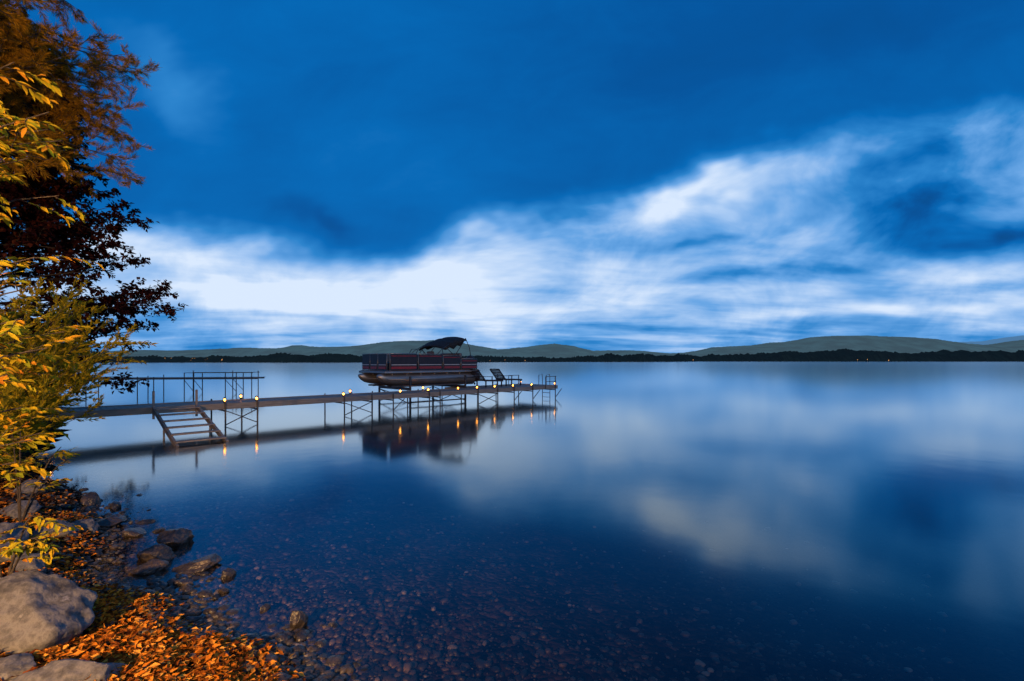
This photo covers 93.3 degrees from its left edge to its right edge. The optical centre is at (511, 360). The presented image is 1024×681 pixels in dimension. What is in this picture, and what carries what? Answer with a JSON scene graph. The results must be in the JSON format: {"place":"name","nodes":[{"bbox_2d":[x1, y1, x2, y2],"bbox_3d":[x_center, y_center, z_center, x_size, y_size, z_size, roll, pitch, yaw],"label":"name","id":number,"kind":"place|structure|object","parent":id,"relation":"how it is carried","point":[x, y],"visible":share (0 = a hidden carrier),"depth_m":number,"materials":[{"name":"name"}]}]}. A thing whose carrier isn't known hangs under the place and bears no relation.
{"place":"outdoors","nodes":[
{"label":"outdoors","id":0,"kind":"place"},
{"bbox_2d":[38,340,699,358],"bbox_3d":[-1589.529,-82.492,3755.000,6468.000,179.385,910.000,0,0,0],"label":"hills","id":1,"kind":"structure","parent":0,"point":[554,350],"depth_m":3602.56,"materials":[{"name":"green plant"}]},
{"bbox_2d":[0,407,1023,680],"bbox_3d":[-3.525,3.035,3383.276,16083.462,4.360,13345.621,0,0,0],"label":"ground","id":2,"kind":"structure","parent":0,"point":[958,543],"depth_m":6.42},
{"bbox_2d":[0,522,29,540],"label":"boulder","id":3,"kind":"object","parent":2,"relation":"on","point":[7,526],"visible":0.48,"depth_m":5.23,"materials":[{"name":"grey stone"}]},
{"bbox_2d":[0,536,30,563],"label":"boulder","id":4,"kind":"object","parent":2,"relation":"on","point":[3,558],"visible":0.25,"depth_m":4.68,"materials":[{"name":"grey stone"}]},
{"bbox_2d":[0,653,35,680],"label":"boulder","id":5,"kind":"object","parent":2,"relation":"on","point":[15,665],"visible":0.81,"depth_m":2.98,"materials":[{"name":"grey stone"}]},
{"bbox_2d":[0,500,41,519],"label":"boulder","id":6,"kind":"object","parent":2,"relation":"on","point":[11,510],"visible":0.66,"depth_m":6.13,"materials":[{"name":"grey stone"}]},
{"bbox_2d":[6,553,46,574],"bbox_3d":[-4.587,1.966,4.594,0.326,0.180,0.297,7,7,20],"label":"boulder","id":7,"kind":"object","parent":2,"relation":"on","point":[35,564],"visible":0.47,"depth_m":4.57,"materials":[{"name":"grey stone"}]},
{"bbox_2d":[9,479,46,495],"bbox_3d":[-7.267,1.938,7.299,0.411,0.275,0.352,-7,0,-14],"label":"boulder","id":8,"kind":"object","parent":2,"relation":"on","point":[26,489],"visible":0.44,"depth_m":7.23,"materials":[{"name":"grey stone"}]},
{"bbox_2d":[0,374,74,469],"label":"willow bush","id":9,"kind":"object","parent":2,"relation":"on","point":[26,403],"visible":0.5,"depth_m":7.91,"materials":[{"name":"yellow plant"}]},
{"bbox_2d":[0,414,80,522],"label":"leafy shrub","id":10,"kind":"object","parent":2,"relation":"on","point":[60,455],"visible":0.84,"depth_m":5.80,"materials":[{"name":"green plant"}]},
{"bbox_2d":[0,513,83,577],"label":"leafy shrub","id":11,"kind":"object","parent":2,"relation":"on","point":[17,548],"visible":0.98,"depth_m":3.79,"materials":[{"name":"yellow plant"}]},
{"bbox_2d":[0,570,97,654],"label":"boulder","id":12,"kind":"object","parent":2,"relation":"on","point":[39,610],"visible":0.83,"depth_m":3.40,"materials":[{"name":"grey stone"}]},
{"bbox_2d":[0,62,103,481],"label":"ash sapling","id":13,"kind":"object","parent":2,"relation":"on","point":[16,330],"visible":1,"depth_m":3.82,"materials":[{"name":"yellow plant"}]},
{"bbox_2d":[31,519,78,539],"bbox_3d":[-5.295,1.980,5.608,0.400,0.240,0.342,0,0,-31],"label":"boulder","id":14,"kind":"object","parent":2,"relation":"on","point":[52,530],"visible":0.49,"depth_m":5.55,"materials":[{"name":"grey stone"}]},
{"bbox_2d":[10,659,131,680],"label":"boulder","id":15,"kind":"object","parent":2,"relation":"on","point":[70,670],"visible":0.88,"depth_m":2.85,"materials":[{"name":"grey stone"}]},
{"bbox_2d":[0,258,157,453],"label":"willow bush","id":16,"kind":"object","parent":2,"relation":"on","point":[67,351],"visible":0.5,"depth_m":9.57,"materials":[{"name":"green plant"}]},
{"bbox_2d":[0,0,162,198],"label":"pine tree","id":17,"kind":"object","parent":2,"relation":"on","point":[20,27],"visible":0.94,"depth_m":10.26,"materials":[{"name":"orange plant"}]},
{"bbox_2d":[72,518,99,533],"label":"boulder","id":18,"kind":"object","parent":2,"relation":"on","point":[92,525],"visible":0.66,"depth_m":5.98,"materials":[{"name":"grey stone"}]},
{"bbox_2d":[80,492,101,505],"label":"wet rock","id":19,"kind":"object","parent":2,"relation":"on","point":[89,499],"visible":0.89,"depth_m":7.41,"materials":[{"name":"grey stone"}]},
{"bbox_2d":[0,8,187,395],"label":"maple tree","id":20,"kind":"object","parent":2,"relation":"on","point":[48,233],"visible":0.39,"depth_m":13.52,"materials":[{"name":"black plant"}]},
{"bbox_2d":[96,514,126,529],"bbox_3d":[-5.356,2.156,6.412,0.307,0.146,0.435,6,8,13],"label":"wet rock","id":21,"kind":"object","parent":2,"relation":"on","point":[110,521],"visible":0.72,"depth_m":6.38,"materials":[{"name":"grey stone"}]},
{"bbox_2d":[110,501,121,510],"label":"wet rock","id":22,"kind":"object","parent":2,"relation":"on","point":[115,505],"visible":0.97,"depth_m":7.21,"materials":[{"name":"grey stone"}]},
{"bbox_2d":[133,494,142,499],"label":"wet rock","id":23,"kind":"object","parent":2,"relation":"on","point":[138,497],"visible":0.9,"depth_m":7.84,"materials":[{"name":"grey stone"}]},
{"bbox_2d":[0,451,305,680],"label":"fallen leaves","id":24,"kind":"object","parent":2,"relation":"on","point":[140,660],"visible":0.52,"depth_m":3.40,"materials":[{"name":"orange plant"}]},
{"bbox_2d":[136,544,176,562],"bbox_3d":[-3.958,2.157,5.371,0.391,0.242,0.264,0,0,-21],"label":"wet rock","id":25,"kind":"object","parent":2,"relation":"on","point":[161,551],"visible":0.77,"depth_m":5.32,"materials":[{"name":"brown stone"}]},
{"bbox_2d":[150,527,165,535],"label":"wet rock","id":26,"kind":"object","parent":2,"relation":"on","point":[155,532],"visible":0.8,"depth_m":6.22,"materials":[{"name":"brown stone"}]},
{"bbox_2d":[156,528,193,549],"bbox_3d":[-4.058,2.158,5.829,0.368,0.258,0.336,3,-7,-25],"label":"wet rock","id":27,"kind":"object","parent":2,"relation":"on","point":[179,538],"visible":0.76,"depth_m":5.77,"materials":[{"name":"brown stone"}]},
{"bbox_2d":[170,553,221,575],"bbox_3d":[-3.361,2.187,5.136,0.490,0.129,0.271,-9,7,-28],"label":"flat rock","id":28,"kind":"object","parent":2,"relation":"on","point":[210,561],"visible":0.87,"depth_m":5.09,"materials":[{"name":"stone"}]},
{"bbox_2d":[55,478,345,680],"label":"shore stones","id":29,"kind":"object","parent":2,"relation":"on","point":[222,615],"visible":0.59,"depth_m":4.04,"materials":[{"name":"grey stone"}]},
{"bbox_2d":[0,456,418,680],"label":"gravel","id":30,"kind":"structure","parent":2,"relation":"on","point":[291,643],"depth_m":4.23,"materials":[{"name":"grey gravel"}]},
{"bbox_2d":[135,519,155,526],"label":"wet rock","id":31,"kind":"object","parent":30,"relation":"on","point":[146,522],"visible":0.97,"depth_m":6.56,"materials":[{"name":"stone"}]},
{"bbox_2d":[330,676,346,680],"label":"wet rock","id":32,"kind":"object","parent":30,"relation":"on","point":[342,677],"visible":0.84,"depth_m":3.31,"materials":[{"name":"stone"}]},
{"bbox_2d":[221,568,235,580],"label":"wet rock","id":33,"kind":"object","parent":2,"relation":"on","point":[227,574],"visible":0.99,"depth_m":4.92,"materials":[{"name":"stone"}]},
{"bbox_2d":[259,603,270,616],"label":"wet rock","id":34,"kind":"object","parent":2,"relation":"on","point":[265,608],"visible":0.86,"depth_m":4.27,"materials":[{"name":"stone"}]},
{"bbox_2d":[290,610,307,629],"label":"wet rock","id":35,"kind":"object","parent":2,"relation":"on","point":[298,618],"visible":0.74,"depth_m":3.98,"materials":[{"name":"brown stone"}]},
{"bbox_2d":[317,653,330,662],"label":"wet rock","id":36,"kind":"object","parent":2,"relation":"on","point":[324,657],"visible":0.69,"depth_m":3.58,"materials":[{"name":"grey stone"}]},
{"bbox_2d":[83,352,687,362],"bbox_3d":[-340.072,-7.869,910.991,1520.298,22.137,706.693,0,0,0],"label":"distant treeline","id":37,"kind":"object","parent":2,"relation":"on","point":[331,357],"visible":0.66,"depth_m":694.21,"materials":[{"name":"black plant"}]},
{"bbox_2d":[81,481,952,680],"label":"lakebed pebbles","id":38,"kind":"object","parent":2,"relation":"on","point":[481,664],"visible":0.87,"depth_m":4.17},
{"bbox_2d":[577,348,1023,361],"bbox_3d":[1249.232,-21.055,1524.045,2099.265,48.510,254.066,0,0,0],"label":"distant treeline","id":39,"kind":"object","parent":2,"relation":"on","point":[849,355],"visible":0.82,"depth_m":1452.17,"materials":[{"name":"black plant"}]},
{"bbox_2d":[0,0,1023,352],"label":"sky","id":40,"kind":"structure","parent":0,"point":[662,176],"materials":[{"name":"blue"}]},
{"bbox_2d":[36,361,1023,489],"bbox_3d":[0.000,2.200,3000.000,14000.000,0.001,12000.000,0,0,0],"label":"lake water","id":41,"kind":"structure","parent":0,"point":[963,422],"depth_m":18.75,"materials":[{"name":"blue liquid"}]},
{"bbox_2d":[122,527,146,537],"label":"wet rock","id":42,"kind":"object","parent":41,"relation":"in","point":[133,532],"visible":0.94,"depth_m":6.07,"materials":[{"name":"stone"}]},
{"bbox_2d":[128,559,168,576],"bbox_3d":[-3.822,2.172,5.065,0.321,0.155,0.253,0,0,10],"label":"wet rock","id":43,"kind":"object","parent":41,"relation":"in","point":[150,567],"visible":0.92,"depth_m":5.02,"materials":[{"name":"stone"}]},
{"bbox_2d":[178,579,193,585],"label":"wet rock","id":44,"kind":"object","parent":41,"relation":"in","point":[185,582],"visible":0.69,"depth_m":4.74,"materials":[{"name":"stone"}]},
{"bbox_2d":[218,588,229,594],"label":"wet rock","id":45,"kind":"object","parent":41,"relation":"in","point":[221,591],"visible":1,"depth_m":4.58,"materials":[{"name":"brown stone"}]},
{"bbox_2d":[44,374,561,446],"bbox_3d":[-5.263,2.799,20.402,5.714,4.023,23.385,0,0,41],"label":"wooden dock","id":46,"kind":"object","parent":41,"relation":"in","point":[153,408],"visible":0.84,"depth_m":17.19,"materials":[{"name":"brown wood"}]},
{"bbox_2d":[60,370,263,393],"bbox_3d":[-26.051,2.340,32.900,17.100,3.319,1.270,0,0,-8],"label":"railing","id":47,"kind":"object","parent":46,"relation":"on","point":[148,378],"visible":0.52,"depth_m":33.14,"materials":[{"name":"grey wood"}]},
{"bbox_2d":[470,369,502,386],"bbox_3d":[-1.446,0.964,27.186,1.942,1.012,0.825,0,0,-45],"label":"lounge chair","id":48,"kind":"object","parent":46,"relation":"on","point":[478,372],"visible":0.98,"depth_m":26.76,"materials":[{"name":"black metal"}]},
{"bbox_2d":[490,369,521,385],"bbox_3d":[-0.348,0.964,28.737,1.942,1.012,0.825,0,0,-45],"label":"lounge chair","id":49,"kind":"object","parent":46,"relation":"on","point":[498,374],"visible":0.99,"depth_m":28.32,"materials":[{"name":"grey metal"}]},
{"bbox_2d":[368,375,472,405],"bbox_3d":[-4.817,2.793,26.056,5.077,4.035,3.073,0,0,-45],"label":"lift","id":50,"kind":"object","parent":41,"relation":"in","point":[398,387],"visible":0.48,"depth_m":25.15,"materials":[{"name":"metal"}]},
{"bbox_2d":[358,337,479,384],"bbox_3d":[-4.678,0.029,26.193,6.875,2.770,2.672,0,0,-45],"label":"pontoon boat","id":51,"kind":"object","parent":50,"relation":"on","point":[429,367],"visible":0.98,"depth_m":24.80,"materials":[{"name":"metal"}]},
{"bbox_2d":[673,335,1023,355],"bbox_3d":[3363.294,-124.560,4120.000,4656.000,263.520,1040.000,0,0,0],"label":"hills","id":52,"kind":"structure","parent":0,"point":[910,345],"depth_m":4000.88,"materials":[{"name":"green plant"}]},
{"bbox_2d":[959,335,1023,344],"bbox_3d":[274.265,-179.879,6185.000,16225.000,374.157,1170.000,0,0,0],"label":"hills","id":53,"kind":"structure","parent":0,"point":[1005,339],"depth_m":6344.69,"materials":[{"name":"green plant"}]}
]}

